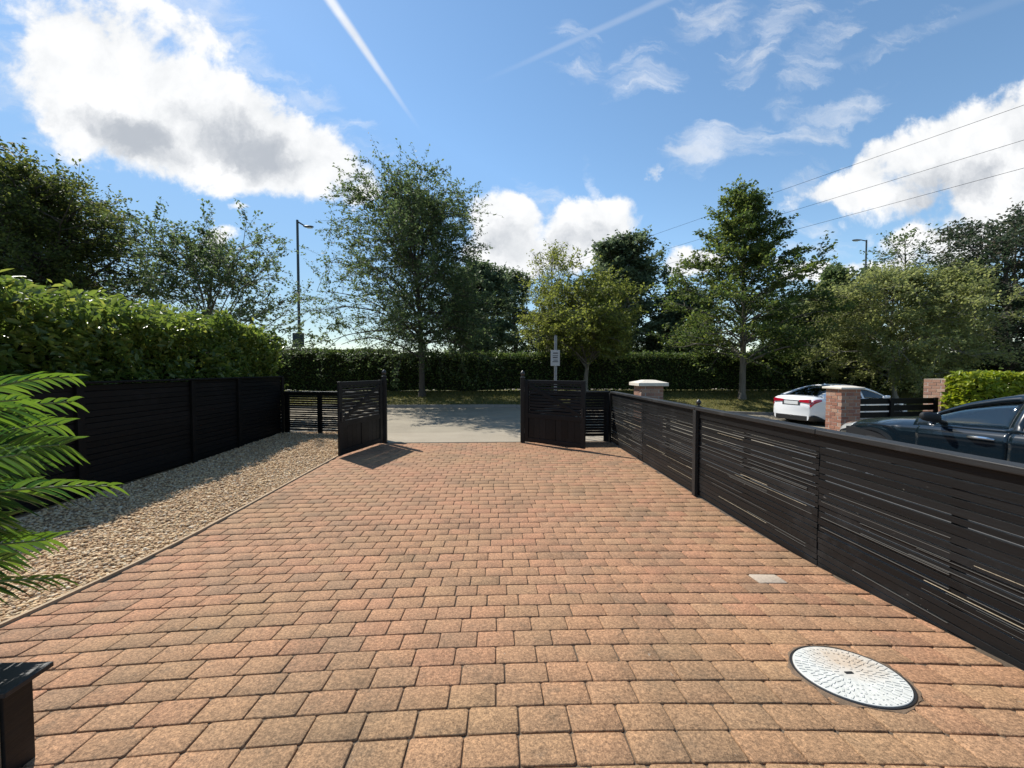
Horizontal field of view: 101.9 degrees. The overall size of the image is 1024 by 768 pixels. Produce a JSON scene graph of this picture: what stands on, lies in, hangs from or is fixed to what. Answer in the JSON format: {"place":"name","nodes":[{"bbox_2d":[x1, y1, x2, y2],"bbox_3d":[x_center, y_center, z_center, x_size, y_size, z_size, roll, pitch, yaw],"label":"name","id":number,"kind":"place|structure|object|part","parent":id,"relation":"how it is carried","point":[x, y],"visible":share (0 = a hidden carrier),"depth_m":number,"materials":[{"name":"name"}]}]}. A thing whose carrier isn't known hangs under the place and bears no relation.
{"place":"outdoors","nodes":[
{"label":"outdoors","id":0,"kind":"place"},
{"bbox_2d":[0,431,337,621],"bbox_3d":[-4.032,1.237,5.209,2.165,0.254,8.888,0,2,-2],"label":"gravel","id":1,"kind":"structure","parent":0,"point":[85,574],"depth_m":4.43,"materials":[{"name":"beige gravel"}]},
{"bbox_2d":[0,376,284,518],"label":"board fence","id":2,"kind":"object","parent":1,"relation":"on","point":[132,431],"visible":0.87,"depth_m":5.92,"materials":[{"name":"black wood"}]},
{"bbox_2d":[0,455,338,627],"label":"timber edging","id":3,"kind":"object","parent":1,"relation":"on","point":[68,594],"visible":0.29,"depth_m":3.11,"materials":[{"name":"wood"}]},
{"bbox_2d":[0,441,1023,767],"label":"driveway","id":4,"kind":"structure","parent":0,"point":[216,570],"depth_m":2.14,"materials":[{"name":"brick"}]},
{"bbox_2d":[0,661,53,767],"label":"wooden post","id":5,"kind":"object","parent":4,"relation":"on","point":[17,741],"visible":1,"depth_m":1.39,"materials":[{"name":"black wood"}]},
{"bbox_2d":[0,371,129,606],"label":"potted palm","id":6,"kind":"object","parent":4,"relation":"on","point":[10,451],"visible":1,"depth_m":1.58,"materials":[{"name":"plant"}]},
{"bbox_2d":[381,370,386,442],"bbox_3d":[-2.620,0.482,8.521,0.116,1.562,0.114,0,2,-2],"label":"gate post","id":7,"kind":"object","parent":4,"relation":"on","point":[384,392],"visible":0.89,"depth_m":8.48,"materials":[{"name":"black wood"}]},
{"bbox_2d":[337,380,382,455],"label":"driveway gate","id":8,"kind":"structure","parent":7,"relation":"attached to","point":[359,433],"depth_m":7.62,"materials":[{"name":"black wood"}]},
{"bbox_2d":[389,441,519,442],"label":"threshold kerb","id":9,"kind":"structure","parent":4,"relation":"on","point":[455,442],"depth_m":8.64,"materials":[{"name":"concrete"}]},
{"bbox_2d":[520,370,524,442],"bbox_3d":[0.220,0.490,8.568,0.116,1.542,0.114,0,2,-2],"label":"gate post","id":10,"kind":"object","parent":4,"relation":"on","point":[522,408],"visible":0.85,"depth_m":8.53,"materials":[{"name":"black wood"}]},
{"bbox_2d":[524,380,585,448],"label":"driveway gate","id":11,"kind":"structure","parent":10,"relation":"attached to","point":[557,428],"depth_m":8.05,"materials":[{"name":"black wood"}]},
{"bbox_2d":[529,391,609,440],"bbox_3d":[1.203,0.707,8.713,1.675,1.120,0.106,0,2,-2],"label":"slat fence","id":12,"kind":"object","parent":4,"relation":"on","point":[604,422],"visible":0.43,"depth_m":8.71,"materials":[{"name":"brown wood"}]},
{"bbox_2d":[608,391,1023,669],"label":"slat fence","id":13,"kind":"object","parent":4,"relation":"on","point":[970,609],"visible":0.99,"depth_m":2.66,"materials":[{"name":"black wood"}]},
{"bbox_2d":[787,645,923,713],"bbox_3d":[1.505,1.302,1.847,0.527,0.052,0.493,0,2,-2],"label":"mortar collar","id":14,"kind":"object","parent":4,"relation":"in","point":[826,695],"visible":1,"depth_m":1.72,"materials":[{"name":"grey concrete"}]},
{"bbox_2d":[789,646,917,709],"bbox_3d":[1.506,1.309,1.854,0.445,0.042,0.445,0,-3,-2],"label":"manhole cover","id":15,"kind":"object","parent":14,"relation":"in","point":[853,677],"visible":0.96,"depth_m":1.82,"materials":[{"name":"grey metal"}]},
{"bbox_2d":[0,0,1023,356],"label":"sky","id":16,"kind":"structure","parent":0,"point":[578,122],"materials":[{"name":"blue"}]},
{"bbox_2d":[281,407,824,438],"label":"road","id":17,"kind":"structure","parent":0,"point":[442,420],"depth_m":13.09,"materials":[{"name":"grey asphalt"}]},
{"bbox_2d":[0,136,98,298],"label":"tree","id":18,"kind":"object","parent":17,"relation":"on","point":[4,145],"visible":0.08,"depth_m":11.60,"materials":[{"name":"green plant"}]},
{"bbox_2d":[0,142,177,339],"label":"tree","id":19,"kind":"object","parent":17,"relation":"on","point":[55,258],"visible":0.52,"depth_m":11.70,"materials":[{"name":"green plant"}]},
{"bbox_2d":[81,190,335,366],"bbox_3d":[-8.863,-2.244,13.274,6.101,6.897,6.118,-1,2,-17],"label":"tree","id":20,"kind":"object","parent":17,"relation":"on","point":[216,257],"visible":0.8,"depth_m":12.38,"materials":[{"name":"green plant"}]},
{"bbox_2d":[290,404,772,414],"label":"kerb","id":21,"kind":"structure","parent":17,"relation":"on","point":[508,406],"depth_m":17.31,"materials":[{"name":"concrete"}]},
{"bbox_2d":[773,383,906,421],"bbox_3d":[12.308,0.709,15.502,4.974,1.495,2.256,-1,2,-17],"label":"parked car","id":22,"kind":"object","parent":17,"relation":"on","point":[806,403],"visible":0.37,"depth_m":14.71,"materials":[{"name":"white paint"}]},
{"bbox_3d":[10.887,0.224,15.055,1.071,0.349,1.233,-1,2,-17],"label":"rear window","id":23,"kind":"part","parent":22,"relation":"part of","materials":[{"name":"black glass"}]},
{"bbox_3d":[12.894,0.372,14.868,1.040,0.407,0.185,-1,2,-17],"label":"side window","id":24,"kind":"part","parent":22,"relation":"part of","materials":[{"name":"grey glass"}]},
{"bbox_3d":[12.971,0.874,14.742,1.175,0.671,0.119,-1,2,-17],"label":"door","id":25,"kind":"part","parent":22,"relation":"part of","materials":[{"name":"white paint"}]},
{"bbox_2d":[387,432,793,445],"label":"pavement","id":26,"kind":"structure","parent":0,"point":[454,436],"depth_m":9.58,"materials":[{"name":"concrete"}]},
{"bbox_2d":[283,391,378,432],"bbox_3d":[-4.010,0.697,9.290,2.498,1.060,0.106,0,2,12],"label":"slat fence","id":27,"kind":"object","parent":26,"relation":"on","point":[321,416],"visible":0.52,"depth_m":9.37,"materials":[{"name":"brown wood"}]},
{"bbox_2d":[822,385,864,430],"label":"brick pillar","id":28,"kind":"structure","parent":26,"relation":"on","point":[842,404],"depth_m":9.39,"materials":[{"name":"brick"}]},
{"bbox_2d":[860,397,938,419],"bbox_3d":[9.024,0.949,9.769,2.300,1.245,0.068,0,2,-9],"label":"rail fence","id":29,"kind":"object","parent":26,"relation":"on","point":[891,407],"visible":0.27,"depth_m":9.76,"materials":[{"name":"black wood"}]},
{"bbox_2d":[923,379,959,411],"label":"brick pillar","id":30,"kind":"structure","parent":26,"relation":"on","point":[934,388],"depth_m":10.02,"materials":[{"name":"brick"}]},
{"bbox_2d":[285,389,922,411],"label":"grass verge","id":31,"kind":"object","parent":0,"point":[752,397],"depth_m":19.53,"materials":[{"name":"green plant"}]},
{"bbox_2d":[258,132,514,396],"bbox_3d":[-4.883,-4.575,18.826,10.084,10.635,10.204,2,3,45],"label":"tree","id":32,"kind":"object","parent":31,"relation":"on","point":[415,233],"visible":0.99,"depth_m":17.60,"materials":[{"name":"green plant"}]},
{"bbox_2d":[551,335,559,386],"bbox_3d":[1.040,0.086,10.052,0.220,2.530,0.094,0,2,-2],"label":"sign post","id":33,"kind":"object","parent":31,"relation":"on","point":[555,357],"visible":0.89,"depth_m":9.99,"materials":[{"name":"grey metal"}]},
{"bbox_2d":[507,245,654,390],"bbox_3d":[3.071,-2.856,19.597,6.623,7.253,6.906,0,2,-2],"label":"tree","id":34,"kind":"object","parent":31,"relation":"on","point":[603,329],"visible":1,"depth_m":18.83,"materials":[{"name":"green plant"}]},
{"bbox_2d":[251,346,1023,391],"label":"hedge","id":35,"kind":"object","parent":31,"relation":"on","point":[676,371],"visible":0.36,"depth_m":20.84,"materials":[{"name":"green plant"}]},
{"bbox_2d":[646,174,863,399],"bbox_3d":[10.602,-4.479,19.721,9.913,10.689,8.820,-2,3,-42],"label":"tree","id":36,"kind":"object","parent":31,"relation":"on","point":[743,227],"visible":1,"depth_m":18.91,"materials":[{"name":"green plant"}]},
{"bbox_2d":[786,257,1023,397],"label":"tree","id":37,"kind":"object","parent":31,"relation":"on","point":[932,325],"visible":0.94,"depth_m":17.96,"materials":[{"name":"green plant"}]},
{"bbox_2d":[874,254,1023,369],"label":"tree","id":38,"kind":"object","parent":31,"relation":"on","point":[942,267],"visible":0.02,"depth_m":22.83,"materials":[{"name":"green plant"}]},
{"bbox_2d":[882,198,1023,372],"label":"tree","id":39,"kind":"object","parent":31,"relation":"on","point":[998,247],"visible":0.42,"depth_m":20.77,"materials":[{"name":"green plant"}]},
{"bbox_2d":[983,263,1023,349],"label":"tree","id":40,"kind":"object","parent":31,"relation":"on","point":[1017,337],"visible":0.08,"depth_m":22.39,"materials":[{"name":"green plant"}]},
{"bbox_2d":[629,380,668,435],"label":"brick pillar","id":41,"kind":"structure","parent":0,"point":[650,388],"depth_m":9.20,"materials":[{"name":"brick"}]},
{"bbox_2d":[348,140,1022,339],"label":"overhead wire","id":42,"kind":"object","parent":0,"point":[846,194],"visible":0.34,"depth_m":17.22,"materials":[{"name":"black"}]},
{"bbox_2d":[351,168,1022,342],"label":"overhead wire","id":43,"kind":"object","parent":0,"point":[866,210],"visible":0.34,"depth_m":16.74,"materials":[{"name":"black"}]},
{"bbox_2d":[369,105,1022,329],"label":"overhead wire","id":44,"kind":"object","parent":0,"point":[843,168],"visible":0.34,"depth_m":17.36,"materials":[{"name":"black"}]},
{"bbox_2d":[624,444,1023,630],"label":"forecourt","id":45,"kind":"structure","parent":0,"point":[890,519],"depth_m":4.80,"materials":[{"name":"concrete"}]},
{"bbox_2d":[839,394,1023,494],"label":"parked car","id":46,"kind":"object","parent":45,"relation":"on","point":[992,428],"visible":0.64,"depth_m":4.72,"materials":[{"name":"black paint"}]},
{"bbox_3d":[5.064,0.819,4.737,0.113,0.656,0.930,0,2,-2],"label":"door","id":47,"kind":"part","parent":46,"relation":"part of","materials":[{"name":"black paint"}]},
{"bbox_3d":[5.223,0.341,4.672,0.184,0.343,0.760,0,2,-2],"label":"side window","id":48,"kind":"part","parent":46,"relation":"part of","materials":[{"name":"grey glass"}]},
{"bbox_3d":[5.101,0.834,3.849,0.108,0.679,0.817,0,2,-2],"label":"door","id":49,"kind":"part","parent":46,"relation":"part of","materials":[{"name":"black paint"}]},
{"bbox_2d":[939,367,1023,410],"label":"laurel hedge","id":50,"kind":"object","parent":45,"relation":"on","point":[975,386],"visible":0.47,"depth_m":9.22,"materials":[{"name":"green plant"}]},
{"label":"footway","id":51,"kind":"structure","parent":0,"visible":0},
{"bbox_2d":[292,220,313,346],"bbox_3d":[-11.729,-4.288,23.408,1.220,9.792,0.300,0,2,-2],"label":"street lamp","id":52,"kind":"object","parent":51,"relation":"on","point":[295,337],"visible":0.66,"depth_m":23.28,"materials":[{"name":"grey metal"}]},
{"bbox_3d":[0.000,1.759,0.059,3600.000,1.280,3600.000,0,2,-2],"label":"ground","id":53,"kind":"structure","parent":0,"visible":0},
{"bbox_2d":[0,268,288,394],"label":"laurel hedge","id":54,"kind":"object","parent":53,"relation":"on","point":[96,342],"visible":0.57,"depth_m":5.98,"materials":[{"name":"green plant"}]},
{"bbox_2d":[431,253,522,357],"bbox_3d":[-2.486,-4.386,29.293,5.751,9.305,6.177,2,3,40],"label":"tree","id":55,"kind":"object","parent":53,"relation":"on","point":[492,281],"visible":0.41,"depth_m":28.30,"materials":[{"name":"green plant"}]},
{"bbox_2d":[489,267,537,358],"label":"tree","id":56,"kind":"object","parent":53,"relation":"on","point":[514,282],"visible":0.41,"depth_m":35.24,"materials":[{"name":"green plant"}]},
{"bbox_2d":[514,239,576,389],"bbox_3d":[2.072,-3.493,21.656,4.019,7.986,4.471,0,2,-2],"label":"tree","id":57,"kind":"object","parent":53,"relation":"on","point":[552,258],"visible":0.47,"depth_m":21.71,"materials":[{"name":"green plant"}]},
{"bbox_2d":[521,310,582,356],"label":"tree","id":58,"kind":"object","parent":53,"relation":"on","point":[533,349],"visible":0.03,"depth_m":31.81,"materials":[{"name":"green plant"}]},
{"bbox_2d":[573,224,678,357],"bbox_3d":[8.270,-5.650,31.360,8.428,11.689,8.152,0,2,-2],"label":"tree","id":59,"kind":"object","parent":53,"relation":"on","point":[627,251],"visible":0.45,"depth_m":29.59,"materials":[{"name":"green plant"}]},
{"bbox_2d":[643,284,721,353],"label":"tree","id":60,"kind":"object","parent":53,"relation":"on","point":[672,318],"visible":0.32,"depth_m":29.25,"materials":[{"name":"green plant"}]},
{"bbox_2d":[748,296,860,358],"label":"tree","id":61,"kind":"object","parent":53,"relation":"on","point":[758,347],"visible":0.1,"depth_m":26.69,"materials":[{"name":"green plant"}]},
{"bbox_2d":[808,260,890,349],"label":"tree","id":62,"kind":"object","parent":53,"relation":"on","point":[832,273],"visible":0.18,"depth_m":32.33,"materials":[{"name":"green plant"}]},
{"bbox_2d":[852,239,866,279],"bbox_3d":[26.632,-5.377,31.954,1.241,11.392,0.300,0,2,-2],"label":"street lamp","id":63,"kind":"object","parent":53,"relation":"on","point":[856,240],"visible":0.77,"depth_m":31.77,"materials":[{"name":"grey metal"}]},
{"bbox_2d":[860,223,948,352],"bbox_3d":[22.597,-4.424,23.590,4.318,9.757,4.267,-1,2,-32],"label":"tree","id":64,"kind":"object","parent":53,"relation":"on","point":[902,240],"visible":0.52,"depth_m":23.58,"materials":[{"name":"green plant"}]}
]}

